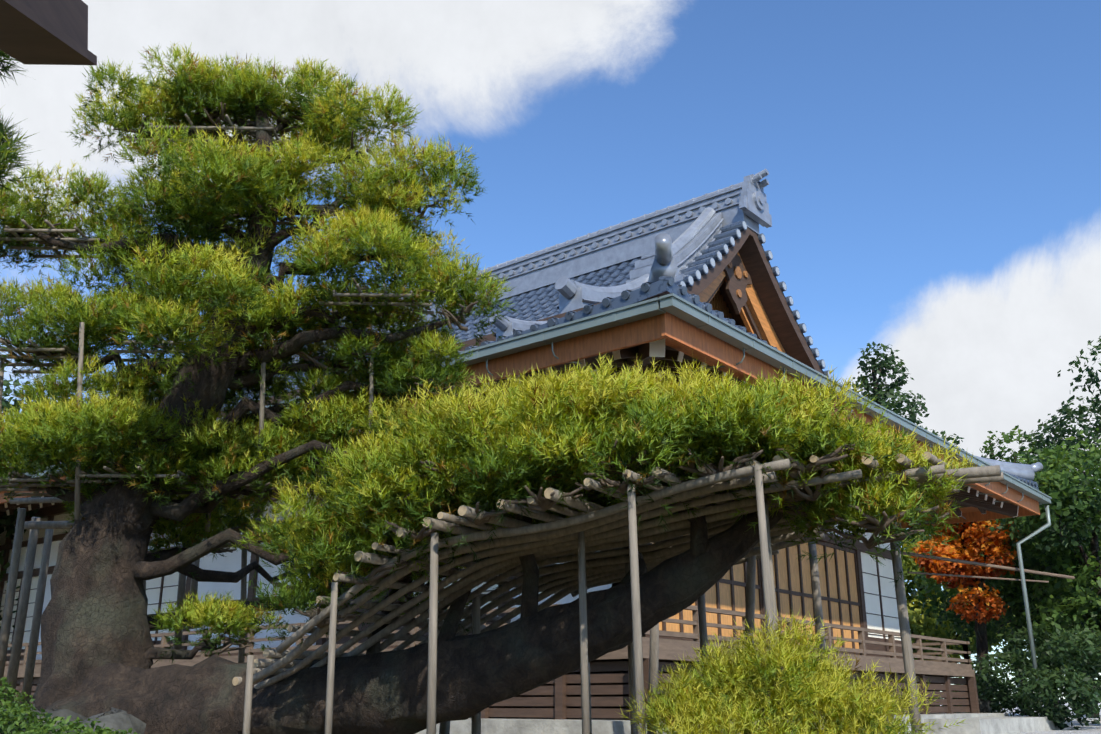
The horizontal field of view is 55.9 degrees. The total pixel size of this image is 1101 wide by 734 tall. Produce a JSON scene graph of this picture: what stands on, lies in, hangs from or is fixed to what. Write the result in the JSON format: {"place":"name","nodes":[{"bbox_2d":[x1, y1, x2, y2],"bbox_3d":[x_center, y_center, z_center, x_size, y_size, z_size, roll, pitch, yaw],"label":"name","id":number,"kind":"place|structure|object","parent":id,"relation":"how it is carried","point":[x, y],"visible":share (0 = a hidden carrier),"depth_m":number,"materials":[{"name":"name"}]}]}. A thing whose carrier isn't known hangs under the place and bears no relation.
{"place":"outdoors","nodes":[
{"label":"outdoors","id":0,"kind":"place"},
{"bbox_2d":[6,341,581,502],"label":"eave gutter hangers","id":1,"kind":"object","parent":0,"point":[555,356],"visible":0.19,"depth_m":12.80},
{"bbox_2d":[87,181,758,403],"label":"roof ridge","id":2,"kind":"structure","parent":0,"point":[628,240],"depth_m":21.58,"materials":[{"name":"grey tile"}]},
{"bbox_2d":[739,169,771,227],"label":"roof ridge end ornaments","id":3,"kind":"object","parent":2,"relation":"attached to","point":[753,205],"visible":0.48,"depth_m":19.69},
{"bbox_2d":[0,552,900,649],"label":"hall shoji screens","id":4,"kind":"object","parent":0,"point":[872,602],"visible":0.15,"depth_m":20.58,"materials":[{"name":"white paper"}]},
{"bbox_2d":[3,604,974,677],"bbox_3d":[-6.183,7.216,25.023,28.260,0.690,11.860,-14,-23,37],"label":"veranda railing","id":5,"kind":"object","parent":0,"point":[935,666],"visible":0.31,"depth_m":16.93,"materials":[{"name":"brown wood"}]},
{"bbox_2d":[0,0,1100,702],"label":"sky","id":6,"kind":"structure","parent":0,"point":[933,191],"materials":[{"name":"blue"}]},
{"bbox_2d":[710,289,733,319],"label":"gable wall","id":7,"kind":"structure","parent":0,"point":[717,302],"depth_m":20.55,"materials":[{"name":"brown wood"}]},
{"bbox_2d":[416,713,1063,733],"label":"stone foundation","id":8,"kind":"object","parent":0,"point":[991,723],"depth_m":13.49,"materials":[{"name":"grey stone"}]},
{"bbox_2d":[674,220,831,376],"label":"verge roof tiles","id":9,"kind":"object","parent":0,"point":[725,235],"visible":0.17,"depth_m":18.90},
{"bbox_2d":[681,221,830,377],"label":"round end tiles","id":10,"kind":"object","parent":9,"relation":"attached to","point":[698,274],"visible":0.67,"depth_m":19.14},
{"bbox_2d":[648,233,1042,480],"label":"roof hip ridges","id":11,"kind":"object","parent":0,"point":[664,263],"visible":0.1,"depth_m":11.68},
{"bbox_2d":[703,348,1023,501],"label":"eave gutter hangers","id":12,"kind":"object","parent":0,"point":[849,415],"visible":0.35,"depth_m":14.72},
{"bbox_2d":[940,703,1100,733],"bbox_3d":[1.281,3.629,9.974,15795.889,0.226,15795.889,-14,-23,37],"label":"ground","id":13,"kind":"structure","parent":0,"point":[1091,728],"depth_m":20.22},
{"bbox_2d":[0,50,39,197],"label":"pine","id":14,"kind":"object","parent":13,"relation":"on","point":[9,152],"visible":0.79,"depth_m":4.42,"materials":[{"name":"green plant"}]},
{"bbox_2d":[0,370,50,629],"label":"garden tree","id":15,"kind":"object","parent":13,"relation":"on","point":[6,519],"visible":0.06,"depth_m":24.68,"materials":[{"name":"green plant"}]},
{"bbox_2d":[0,0,96,64],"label":"roof eave","id":16,"kind":"object","parent":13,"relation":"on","point":[43,32],"visible":1,"depth_m":3.24,"materials":[{"name":"brown wood"}]},
{"bbox_2d":[0,677,139,733],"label":"garden undergrowth","id":17,"kind":"object","parent":13,"relation":"on","point":[16,711],"visible":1,"depth_m":6.15,"materials":[{"name":"green plant"}]},
{"bbox_2d":[2,302,887,718],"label":"wall","id":18,"kind":"structure","parent":13,"relation":"on","point":[486,338],"depth_m":14.47,"materials":[{"name":"brown wood"}]},
{"bbox_2d":[0,346,637,517],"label":"roof eave","id":19,"kind":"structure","parent":18,"relation":"attached to","point":[629,352],"depth_m":13.56,"materials":[{"name":"brown wood"}]},
{"bbox_2d":[4,350,620,514],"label":"rafters","id":20,"kind":"object","parent":19,"relation":"attached to","point":[616,355],"visible":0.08,"depth_m":12.93,"materials":[{"name":"brown wood"}]},
{"bbox_2d":[0,315,664,503],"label":"soffit","id":21,"kind":"structure","parent":18,"relation":"attached to","point":[631,334],"depth_m":12.19,"materials":[{"name":"brown wood"}]},
{"bbox_2d":[8,297,665,487],"bbox_3d":[-10.835,2.330,20.556,30.982,0.135,0.180,-14,-23,37],"label":"eave gutter","id":22,"kind":"object","parent":21,"relation":"attached to","point":[645,309],"visible":0.25,"depth_m":12.04,"materials":[{"name":"grey metal"}]},
{"bbox_2d":[26,229,739,472],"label":"roof slope","id":23,"kind":"structure","parent":18,"relation":"on","point":[538,304],"depth_m":21.40,"materials":[{"name":"tile"}]},
{"bbox_2d":[8,207,811,462],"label":"descending roof ridges","id":24,"kind":"object","parent":23,"relation":"on","point":[689,244],"visible":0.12,"depth_m":17.37,"materials":[{"name":"grey tile"}]},
{"bbox_2d":[52,276,1038,489],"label":"eave tiles","id":25,"kind":"object","parent":23,"relation":"attached to","point":[663,285],"visible":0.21,"depth_m":11.90,"materials":[{"name":"grey tile"}]},
{"bbox_2d":[0,441,890,659],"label":"hall plaster panels","id":26,"kind":"object","parent":18,"relation":"attached to","point":[230,562],"depth_m":19.35,"materials":[{"name":"white paint"}]},
{"bbox_2d":[0,375,904,718],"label":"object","id":27,"kind":"structure","parent":18,"relation":"attached to","point":[50,513],"depth_m":18.91,"materials":[{"name":"brown wood"}]},
{"bbox_2d":[651,534,859,648],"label":"screens","id":28,"kind":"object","parent":27,"relation":"in","point":[725,593],"depth_m":17.75,"materials":[{"name":"beige paper"}]},
{"bbox_2d":[0,658,979,719],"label":"veranda base","id":29,"kind":"object","parent":18,"relation":"on","point":[561,701],"visible":0.27,"depth_m":12.99,"materials":[{"name":"brown wood"}]},
{"bbox_2d":[687,227,822,373],"bbox_3d":[3.343,-0.970,19.578,1.200,3.522,8.575,-14,-23,37],"label":"bargeboard","id":30,"kind":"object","parent":18,"relation":"on","point":[783,322],"depth_m":20.19,"materials":[{"name":"brown wood"}]},
{"bbox_2d":[699,252,785,352],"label":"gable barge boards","id":31,"kind":"object","parent":30,"relation":"attached to","point":[762,321],"visible":0.08,"depth_m":20.16,"materials":[{"name":"brown wood"}]},
{"bbox_2d":[707,277,762,339],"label":"trim","id":32,"kind":"structure","parent":31,"relation":"attached to","point":[751,321],"depth_m":20.11,"materials":[{"name":"brown wood"}]},
{"bbox_2d":[723,254,751,313],"bbox_3d":[3.511,-1.587,19.636,0.070,1.250,1.200,-14,-23,37],"label":"gable pendant","id":33,"kind":"object","parent":31,"relation":"attached to","point":[733,283],"visible":0.79,"depth_m":19.55,"materials":[{"name":"brown wood"}]},
{"bbox_2d":[727,262,747,297],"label":"gable ornament bosses","id":34,"kind":"object","parent":33,"relation":"attached to","point":[737,272],"visible":0.9,"depth_m":19.60,"materials":[{"name":"brown wood"}]},
{"bbox_2d":[757,234,823,373],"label":"tiles","id":35,"kind":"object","parent":18,"relation":"on","point":[790,308],"depth_m":20.45,"materials":[{"name":"grey tile"}]},
{"bbox_2d":[617,343,1017,516],"bbox_3d":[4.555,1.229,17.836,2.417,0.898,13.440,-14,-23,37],"label":"roof eave","id":36,"kind":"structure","parent":18,"relation":"attached to","point":[670,354],"depth_m":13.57,"materials":[{"name":"brown wood"}]},
{"bbox_2d":[657,351,1002,507],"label":"rafters","id":37,"kind":"object","parent":36,"relation":"attached to","point":[680,356],"visible":0.17,"depth_m":13.33,"materials":[{"name":"brown wood"}]},
{"bbox_2d":[649,339,1018,517],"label":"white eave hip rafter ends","id":38,"kind":"object","parent":36,"relation":"attached to","point":[657,348],"visible":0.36,"depth_m":11.83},
{"bbox_2d":[661,312,1039,514],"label":"eave fascia","id":39,"kind":"structure","parent":36,"relation":"attached to","point":[686,338],"depth_m":12.64,"materials":[{"name":"brown wood"}]},
{"bbox_2d":[659,293,1051,503],"bbox_3d":[5.949,1.082,16.700,0.180,0.135,14.980,-14,-23,37],"label":"eave gutter","id":40,"kind":"object","parent":39,"relation":"attached to","point":[693,314],"visible":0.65,"depth_m":13.22,"materials":[{"name":"grey metal"}]},
{"bbox_2d":[1016,505,1050,715],"bbox_3d":[10.247,5.088,21.502,0.764,4.450,0.090,-3,-18,9],"label":"gutter downpipe","id":41,"kind":"object","parent":36,"relation":"attached to","point":[1024,590],"visible":0.85,"depth_m":21.71,"materials":[{"name":"grey metal"}]},
{"bbox_2d":[677,285,1034,481],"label":"roof tiles","id":42,"kind":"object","parent":18,"relation":"on","point":[761,339],"depth_m":12.47,"materials":[{"name":"tile"}]},
{"bbox_2d":[903,499,985,520],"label":"eave underside","id":43,"kind":"structure","parent":18,"relation":"attached to","point":[957,512],"depth_m":22.52,"materials":[{"name":"brown wood"}]},
{"bbox_2d":[901,503,1035,527],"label":"soffit","id":44,"kind":"structure","parent":43,"relation":"attached to","point":[970,514],"depth_m":22.84,"materials":[{"name":"brown wood"}]},
{"bbox_2d":[900,551,1074,582],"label":"bamboo poles","id":45,"kind":"object","parent":18,"relation":"attached to","point":[992,566],"visible":0.8,"depth_m":21.79,"materials":[{"name":"brown wood"}]},
{"bbox_2d":[0,322,922,733],"bbox_3d":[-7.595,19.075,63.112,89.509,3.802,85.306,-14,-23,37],"label":"support posts","id":46,"kind":"object","parent":13,"relation":"on","point":[34,526],"visible":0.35,"depth_m":8.00,"materials":[{"name":"grey wood"}]},
{"bbox_2d":[0,673,992,733],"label":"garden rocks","id":47,"kind":"object","parent":13,"relation":"on","point":[116,718],"visible":0.23,"depth_m":7.44,"materials":[{"name":"grey stone"}]},
{"bbox_2d":[234,453,1003,688],"bbox_3d":[0.151,1.803,7.716,6.239,1.558,3.314,-14,-23,37],"label":"trellis","id":48,"kind":"object","parent":13,"relation":"on","point":[551,541],"visible":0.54,"depth_m":7.29,"materials":[{"name":"brown wood"}]},
{"bbox_2d":[0,42,991,667],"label":"pine","id":49,"kind":"object","parent":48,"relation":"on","point":[562,420],"depth_m":8.83,"materials":[{"name":"green plant"}]},
{"bbox_2d":[33,97,277,709],"bbox_3d":[-3.446,0.347,9.245,2.069,5.998,1.143,-14,-23,37],"label":"pine trunk","id":50,"kind":"object","parent":49,"relation":"attached to","point":[94,614],"visible":0.5,"depth_m":8.89,"materials":[{"name":"plant"}]},
{"bbox_2d":[0,114,433,495],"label":"wooden support frame","id":51,"kind":"structure","parent":49,"relation":"attached to","point":[24,478],"depth_m":9.23,"materials":[{"name":"brown wood"}]},
{"bbox_2d":[46,510,784,733],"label":"pine trunk","id":52,"kind":"object","parent":49,"relation":"attached to","point":[385,692],"visible":0.75,"depth_m":7.48,"materials":[{"name":"wood"}]},
{"bbox_2d":[232,452,930,685],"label":"pine pole ends","id":53,"kind":"object","parent":48,"relation":"on","point":[462,509],"visible":0.85,"depth_m":6.27,"materials":[{"name":"beige wood"}]},
{"bbox_2d":[619,604,967,733],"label":"bush","id":54,"kind":"object","parent":13,"relation":"on","point":[726,699],"depth_m":4.94,"materials":[{"name":"green plant"}]},
{"bbox_2d":[848,342,980,574],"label":"tree","id":55,"kind":"object","parent":13,"relation":"on","point":[912,407],"depth_m":51.54,"materials":[{"name":"green plant"}]},
{"bbox_2d":[900,535,1014,677],"bbox_3d":[12.309,8.454,34.088,6.677,5.929,6.143,-14,-23,37],"label":"green garden tree","id":56,"kind":"object","parent":13,"relation":"on","point":[920,624],"depth_m":32.74,"materials":[{"name":"green plant"}]},
{"bbox_2d":[912,519,1018,712],"bbox_3d":[10.340,5.634,25.506,2.634,5.986,2.452,-14,-23,37],"label":"orange maple","id":57,"kind":"object","parent":13,"relation":"on","point":[994,546],"depth_m":25.16,"materials":[{"name":"orange plant"}]},
{"bbox_2d":[904,425,1061,715],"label":"tree","id":58,"kind":"object","parent":13,"relation":"on","point":[1007,439],"depth_m":45.31,"materials":[{"name":"green plant"}]},
{"bbox_2d":[908,481,1100,714],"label":"background tree","id":59,"kind":"object","parent":13,"relation":"on","point":[1011,590],"depth_m":27.71,"materials":[{"name":"green plant"}]},
{"bbox_2d":[934,624,1100,729],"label":"garden shrubs","id":60,"kind":"object","parent":13,"relation":"on","point":[1076,685],"visible":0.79,"depth_m":20.91,"materials":[{"name":"green plant"}]},
{"bbox_2d":[940,443,1100,717],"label":"tree","id":61,"kind":"object","parent":13,"relation":"on","point":[1038,451],"depth_m":37.97,"materials":[{"name":"green plant"}]},
{"bbox_2d":[985,427,1100,664],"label":"tree","id":62,"kind":"object","parent":13,"relation":"on","point":[1065,494],"depth_m":24.03,"materials":[{"name":"green plant"}]},
{"bbox_2d":[1021,336,1100,485],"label":"garden tree","id":63,"kind":"object","parent":13,"relation":"on","point":[1057,438],"depth_m":41.69,"materials":[{"name":"green plant"}]}
]}

